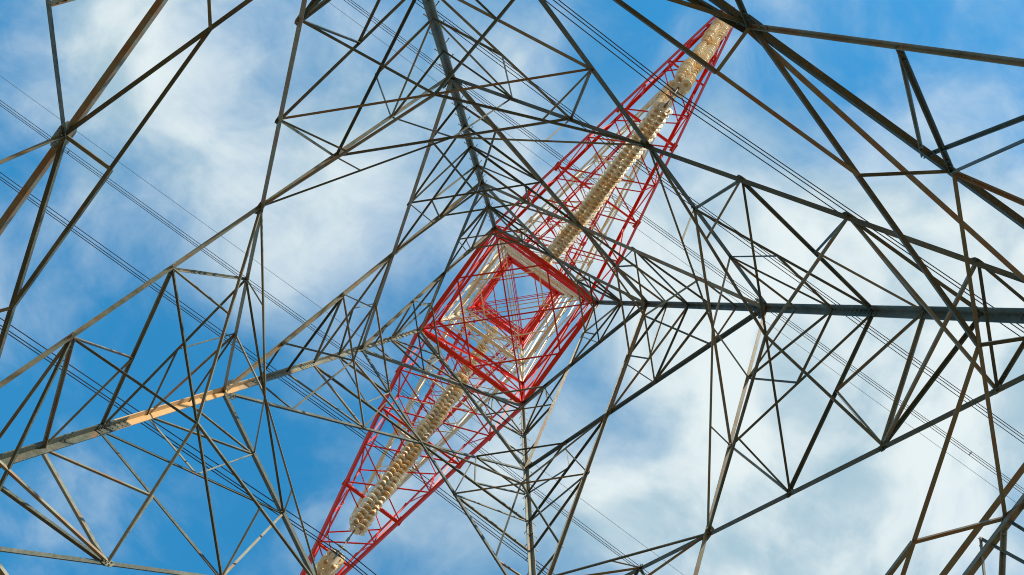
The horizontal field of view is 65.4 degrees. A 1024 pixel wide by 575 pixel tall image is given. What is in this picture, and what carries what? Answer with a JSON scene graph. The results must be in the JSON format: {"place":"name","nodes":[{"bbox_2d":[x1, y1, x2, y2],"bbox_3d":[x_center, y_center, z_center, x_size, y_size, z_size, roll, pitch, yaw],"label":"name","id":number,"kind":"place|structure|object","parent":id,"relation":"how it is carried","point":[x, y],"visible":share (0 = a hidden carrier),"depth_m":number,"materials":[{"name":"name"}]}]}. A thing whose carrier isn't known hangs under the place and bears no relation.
{"place":"outdoors","nodes":[
{"label":"outdoors","id":0,"kind":"place"},
{"bbox_2d":[0,0,1023,574],"label":"sky","id":1,"kind":"structure","parent":0,"point":[206,146],"materials":[{"name":"blue"}]},
{"bbox_3d":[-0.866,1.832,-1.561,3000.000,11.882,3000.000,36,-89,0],"label":"ground","id":2,"kind":"structure","parent":0,"visible":0},
{"bbox_2d":[0,0,1023,574],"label":"transmission tower","id":3,"kind":"structure","parent":2,"relation":"on","point":[742,20],"depth_m":16.44,"materials":[{"name":"metal"}]},
{"bbox_2d":[314,549,344,574],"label":"insulator string","id":4,"kind":"object","parent":3,"relation":"attached to","point":[329,563],"visible":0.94,"depth_m":29.94,"materials":[{"name":"beige ceramic"}]},
{"bbox_2d":[0,318,375,574],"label":"conductor bundle","id":5,"kind":"object","parent":4,"relation":"hanging from","point":[339,554],"visible":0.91,"depth_m":28.39,"materials":[{"name":"grey metal"}]},
{"bbox_2d":[2,77,681,573],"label":"earth wire","id":6,"kind":"object","parent":3,"relation":"attached to","point":[306,297],"visible":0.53,"depth_m":73.58,"materials":[{"name":"grey metal"}]},
{"bbox_2d":[350,467,387,521],"bbox_3d":[-8.169,12.414,47.405,0.874,8.167,7.172,36,-89,0],"label":"insulator string","id":7,"kind":"object","parent":3,"relation":"attached to","point":[352,516],"visible":0.01,"depth_m":45.98,"materials":[{"name":"beige ceramic"}]},
{"bbox_2d":[0,172,554,574],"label":"conductor bundle","id":8,"kind":"object","parent":7,"relation":"hanging from","point":[262,366],"visible":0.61,"depth_m":42.53,"materials":[{"name":"grey metal"}]},
{"bbox_2d":[391,433,412,462],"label":"insulator string","id":9,"kind":"object","parent":3,"relation":"attached to","point":[402,448],"visible":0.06,"depth_m":63.63,"materials":[{"name":"beige ceramic"}]},
{"bbox_2d":[344,370,468,543],"bbox_3d":[-4.095,6.660,33.354,0.881,8.365,6.724,36,-89,0],"label":"insulator string","id":10,"kind":"object","parent":3,"relation":"attached to","point":[382,491],"visible":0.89,"depth_m":32.29,"materials":[{"name":"beige ceramic"}]},
{"bbox_2d":[405,342,487,445],"bbox_3d":[-3.749,6.366,47.347,0.878,8.366,7.013,36,-89,0],"label":"insulator string","id":11,"kind":"object","parent":3,"relation":"attached to","point":[483,349],"visible":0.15,"depth_m":49.59,"materials":[{"name":"beige ceramic"}]},
{"bbox_2d":[443,326,497,392],"bbox_3d":[-3.393,6.073,62.340,0.871,8.367,7.272,36,-89,0],"label":"insulator string","id":12,"kind":"object","parent":3,"relation":"attached to","point":[483,340],"visible":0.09,"depth_m":64.82,"materials":[{"name":"beige ceramic"}]},
{"bbox_2d":[0,100,648,574],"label":"conductor bundle","id":13,"kind":"object","parent":12,"relation":"hanging from","point":[300,316],"visible":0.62,"depth_m":57.24,"materials":[{"name":"grey metal"}]},
{"bbox_2d":[540,164,609,268],"bbox_3d":[3.868,-4.060,47.074,0.900,8.367,7.262,36,-89,0],"label":"insulator string","id":14,"kind":"object","parent":3,"relation":"attached to","point":[545,257],"visible":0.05,"depth_m":50.04,"materials":[{"name":"beige ceramic"}]},
{"bbox_2d":[548,101,672,260],"bbox_3d":[3.700,-3.996,33.074,0.867,8.366,6.973,36,-89,0],"label":"insulator string","id":15,"kind":"object","parent":3,"relation":"attached to","point":[650,126],"visible":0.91,"depth_m":32.13,"materials":[{"name":"beige ceramic"}]},
{"bbox_2d":[629,86,674,137],"bbox_3d":[8.289,-10.101,46.816,0.889,8.166,6.923,36,-89,0],"label":"insulator string","id":16,"kind":"object","parent":3,"relation":"attached to","point":[663,97],"visible":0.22,"depth_m":48.22,"materials":[{"name":"beige ceramic"}]},
{"bbox_2d":[415,0,1023,443],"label":"conductor bundle","id":17,"kind":"object","parent":16,"relation":"hanging from","point":[739,232],"visible":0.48,"depth_m":42.04,"materials":[{"name":"grey metal"}]},
{"bbox_2d":[330,3,1014,501],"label":"earth wire","id":18,"kind":"object","parent":3,"relation":"attached to","point":[682,261],"visible":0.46,"depth_m":73.13,"materials":[{"name":"grey metal"}]},
{"bbox_2d":[668,11,731,97],"bbox_3d":[8.031,-9.923,32.819,0.880,8.166,6.923,36,-89,0],"label":"insulator string","id":19,"kind":"object","parent":3,"relation":"attached to","point":[689,69],"visible":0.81,"depth_m":31.10,"materials":[{"name":"beige ceramic"}]},
{"bbox_2d":[545,0,1023,336],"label":"conductor bundle","id":20,"kind":"object","parent":19,"relation":"hanging from","point":[674,94],"visible":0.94,"depth_m":28.14,"materials":[{"name":"grey metal"}]},
{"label":"insulator string","id":21,"kind":"object","parent":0,"visible":0},
{"bbox_2d":[344,0,1023,493],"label":"conductor bundle","id":22,"kind":"object","parent":21,"relation":"hanging from","point":[688,250],"visible":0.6,"depth_m":56.84,"materials":[{"name":"grey metal"}]}
]}

